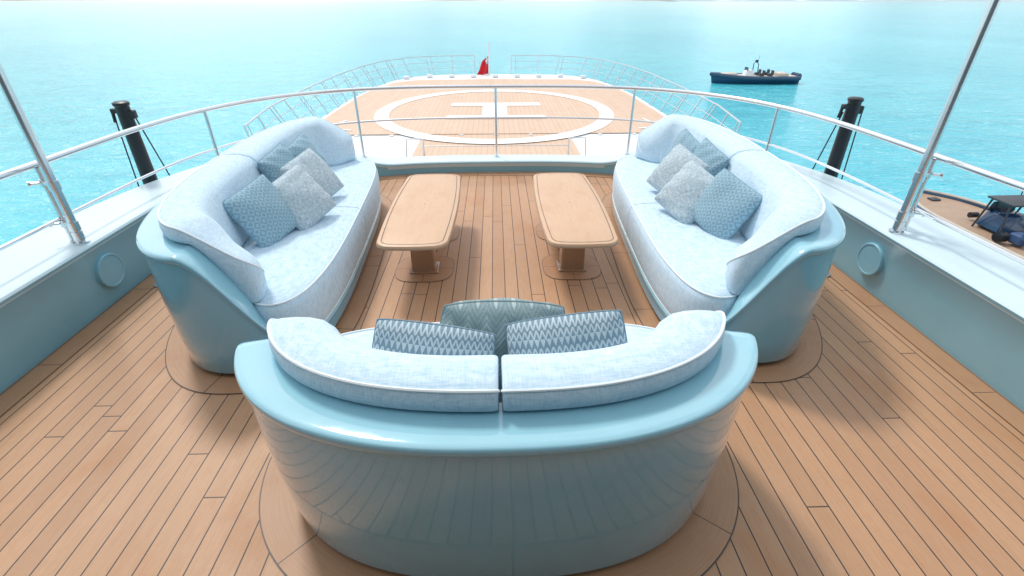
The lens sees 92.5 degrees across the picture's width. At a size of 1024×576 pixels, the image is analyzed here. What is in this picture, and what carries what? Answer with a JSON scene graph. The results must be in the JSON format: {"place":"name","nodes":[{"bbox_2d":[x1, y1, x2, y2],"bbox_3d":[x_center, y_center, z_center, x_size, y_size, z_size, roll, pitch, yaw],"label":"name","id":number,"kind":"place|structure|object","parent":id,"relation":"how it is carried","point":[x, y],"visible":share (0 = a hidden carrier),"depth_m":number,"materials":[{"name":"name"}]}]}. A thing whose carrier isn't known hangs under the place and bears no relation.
{"place":"outdoors","nodes":[
{"label":"outdoors","id":0,"kind":"place"},
{"bbox_2d":[0,0,801,0],"label":"sky","id":1,"kind":"structure","parent":0,"point":[0,0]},
{"bbox_2d":[0,1,1023,250],"bbox_3d":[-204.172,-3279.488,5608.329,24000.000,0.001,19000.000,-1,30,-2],"label":"sea water","id":2,"kind":"structure","parent":0,"point":[74,69],"depth_m":81.96,"materials":[{"name":"teal liquid"}]},
{"bbox_2d":[0,74,1023,575],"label":"motor yacht","id":3,"kind":"object","parent":2,"relation":"on","point":[884,436],"visible":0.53,"depth_m":2.67,"materials":[{"name":"brown wood"}]},
{"bbox_2d":[0,63,90,245],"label":"awning pole","id":4,"kind":"object","parent":3,"relation":"on","point":[50,184],"visible":0.95,"depth_m":3.10,"materials":[{"name":"metal"}]},
{"bbox_2d":[109,100,169,186],"bbox_3d":[-3.407,-0.148,5.262,0.416,3.530,0.151,-17,35,-27],"label":"black davit post","id":5,"kind":"object","parent":3,"relation":"on","point":[125,113],"visible":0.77,"depth_m":4.48,"materials":[{"name":"metal"}]},
{"bbox_2d":[136,116,391,393],"bbox_3d":[-1.779,-0.633,3.939,1.340,0.905,3.339,-3,30,-4],"label":"curved sofa","id":6,"kind":"object","parent":3,"relation":"on","point":[226,284],"visible":0.75,"depth_m":2.96,"materials":[{"name":"white fabric"}]},
{"bbox_2d":[222,174,296,247],"bbox_3d":[-1.700,-0.516,3.370,0.191,0.413,0.413,-16,32,33],"label":"throw pillow","id":7,"kind":"object","parent":6,"relation":"on","point":[259,211],"visible":0.87,"depth_m":3.29,"materials":[{"name":"blue fabric"}]},
{"bbox_2d":[257,142,293,182],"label":"throw pillow","id":8,"kind":"object","parent":6,"relation":"on","point":[274,161],"visible":0.45,"depth_m":3.77,"materials":[{"name":"blue fabric"}]},
{"bbox_2d":[272,164,336,230],"bbox_3d":[-1.559,-0.660,3.616,0.180,0.403,0.403,-23,28,40],"label":"throw pillow","id":9,"kind":"object","parent":6,"relation":"on","point":[308,200],"visible":0.75,"depth_m":3.56,"materials":[{"name":"grey fabric"}]},
{"bbox_2d":[286,133,326,163],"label":"throw pillow","id":10,"kind":"object","parent":6,"relation":"on","point":[299,144],"visible":0.3,"depth_m":4.19,"materials":[{"name":"blue fabric"}]},
{"bbox_2d":[280,147,343,196],"bbox_3d":[-1.623,-0.891,3.989,0.176,0.403,0.403,-21,28,38],"label":"throw pillow","id":11,"kind":"object","parent":6,"relation":"on","point":[315,167],"visible":0.69,"depth_m":3.97,"materials":[{"name":"grey fabric"}]},
{"bbox_2d":[376,174,460,281],"bbox_3d":[-0.721,-0.500,4.170,0.556,0.462,1.646,-1,30,-2],"label":"coffee table","id":12,"kind":"object","parent":3,"relation":"on","point":[419,223],"visible":1,"depth_m":3.90,"materials":[{"name":"brown wood"}]},
{"bbox_2d":[477,42,489,74],"bbox_3d":[-1.935,-15.154,32.450,0.913,2.000,0.200,-1,30,-2],"label":"ensign flag","id":13,"kind":"object","parent":3,"relation":"on","point":[484,67],"visible":0.99,"depth_m":32.66,"materials":[{"name":"red fabric"}]},
{"bbox_2d":[325,74,663,156],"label":"helicopter deck","id":14,"kind":"structure","parent":3,"relation":"on","point":[479,134],"depth_m":21.26,"materials":[{"name":"brown wood"}]},
{"bbox_2d":[244,55,741,136],"bbox_3d":[-0.808,-9.791,24.084,15.976,1.137,21.289,-1,30,-2],"label":"foredeck railing","id":15,"kind":"object","parent":14,"relation":"on","point":[515,67],"visible":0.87,"depth_m":23.60,"materials":[{"name":"metal"}]},
{"bbox_2d":[406,137,585,156],"bbox_3d":[-0.481,-4.327,15.191,5.644,0.654,0.060,-1,30,-2],"label":"walkway handrail","id":16,"kind":"object","parent":14,"relation":"on","point":[423,146],"visible":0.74,"depth_m":15.14,"materials":[{"name":"metal"}]},
{"bbox_2d":[234,310,757,575],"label":"curved loveseat","id":17,"kind":"object","parent":3,"relation":"on","point":[616,460],"visible":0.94,"depth_m":1.58,"materials":[{"name":"blue paint"}]},
{"bbox_2d":[372,318,495,354],"bbox_3d":[-0.316,0.361,1.894,0.469,0.469,0.214,8,12,-3],"label":"throw pillow","id":18,"kind":"object","parent":17,"relation":"on","point":[409,336],"visible":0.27,"depth_m":1.80,"materials":[{"name":"blue fabric"}]},
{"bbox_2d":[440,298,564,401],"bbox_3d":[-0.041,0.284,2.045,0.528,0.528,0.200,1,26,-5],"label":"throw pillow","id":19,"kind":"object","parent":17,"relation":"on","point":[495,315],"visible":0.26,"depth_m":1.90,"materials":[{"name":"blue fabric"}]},
{"bbox_2d":[505,310,627,354],"bbox_3d":[0.224,0.323,1.891,0.459,0.459,0.200,-8,11,8],"label":"throw pillow","id":20,"kind":"object","parent":17,"relation":"on","point":[581,331],"visible":0.36,"depth_m":1.80,"materials":[{"name":"blue fabric"}]},
{"bbox_2d":[0,84,1023,264],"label":"deck railing","id":21,"kind":"object","parent":3,"relation":"on","point":[979,171],"visible":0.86,"depth_m":4.54,"materials":[{"name":"metal"}]},
{"bbox_2d":[533,173,617,279],"bbox_3d":[0.478,-0.519,4.202,0.556,0.462,1.646,-1,30,-2],"label":"coffee table","id":22,"kind":"object","parent":3,"relation":"on","point":[574,219],"visible":1,"depth_m":3.94,"materials":[{"name":"brown wood"}]},
{"bbox_2d":[602,114,845,382],"bbox_3d":[1.542,-0.686,4.029,1.340,0.905,3.339,1,30,1],"label":"curved sofa","id":23,"kind":"object","parent":3,"relation":"on","point":[761,274],"visible":0.82,"depth_m":3.06,"materials":[{"name":"white fabric"}]},
{"bbox_2d":[647,143,708,191],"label":"throw pillow","id":24,"kind":"object","parent":23,"relation":"on","point":[677,158],"visible":0.6,"depth_m":4.07,"materials":[{"name":"grey fabric"}]},
{"bbox_2d":[663,128,699,158],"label":"throw pillow","id":25,"kind":"object","parent":23,"relation":"on","point":[685,138],"visible":0.31,"depth_m":4.32,"materials":[{"name":"blue fabric"}]},
{"bbox_2d":[654,159,713,223],"bbox_3d":[1.339,-0.717,3.711,0.188,0.403,0.403,19,30,-45],"label":"throw pillow","id":26,"kind":"object","parent":23,"relation":"on","point":[678,196],"visible":0.72,"depth_m":3.65,"materials":[{"name":"grey fabric"}]},
{"bbox_2d":[693,138,729,176],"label":"throw pillow","id":27,"kind":"object","parent":23,"relation":"on","point":[713,157],"visible":0.45,"depth_m":3.89,"materials":[{"name":"blue fabric"}]},
{"bbox_2d":[694,168,762,239],"bbox_3d":[1.497,-0.577,3.474,0.173,0.413,0.413,11,35,-37],"label":"throw pillow","id":28,"kind":"object","parent":23,"relation":"on","point":[728,203],"visible":0.81,"depth_m":3.40,"materials":[{"name":"blue fabric"}]},
{"bbox_2d":[812,96,864,178],"bbox_3d":[3.111,-0.252,5.439,0.416,3.530,0.151,15,34,24],"label":"black davit post","id":29,"kind":"object","parent":3,"relation":"on","point":[853,107],"visible":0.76,"depth_m":4.66,"materials":[{"name":"metal"}]},
{"bbox_2d":[888,0,1001,234],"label":"awning pole","id":30,"kind":"object","parent":3,"relation":"on","point":[922,175],"visible":0.97,"depth_m":3.13,"materials":[{"name":"metal"}]},
{"bbox_2d":[710,56,801,83],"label":"rigid inflatable boat","id":31,"kind":"object","parent":2,"relation":"on","point":[746,76],"visible":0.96,"depth_m":63.50,"materials":[{"name":"rubber"}]},
{"bbox_2d":[916,189,1023,264],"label":"tender boat","id":32,"kind":"object","parent":2,"relation":"on","point":[999,222],"visible":0.65,"depth_m":21.03,"materials":[{"name":"brown wood"}]},
{"bbox_2d":[661,0,1023,1],"bbox_3d":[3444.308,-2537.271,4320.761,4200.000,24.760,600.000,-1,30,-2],"label":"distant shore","id":33,"kind":"structure","parent":0,"point":[845,1],"depth_m":4094.26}
]}

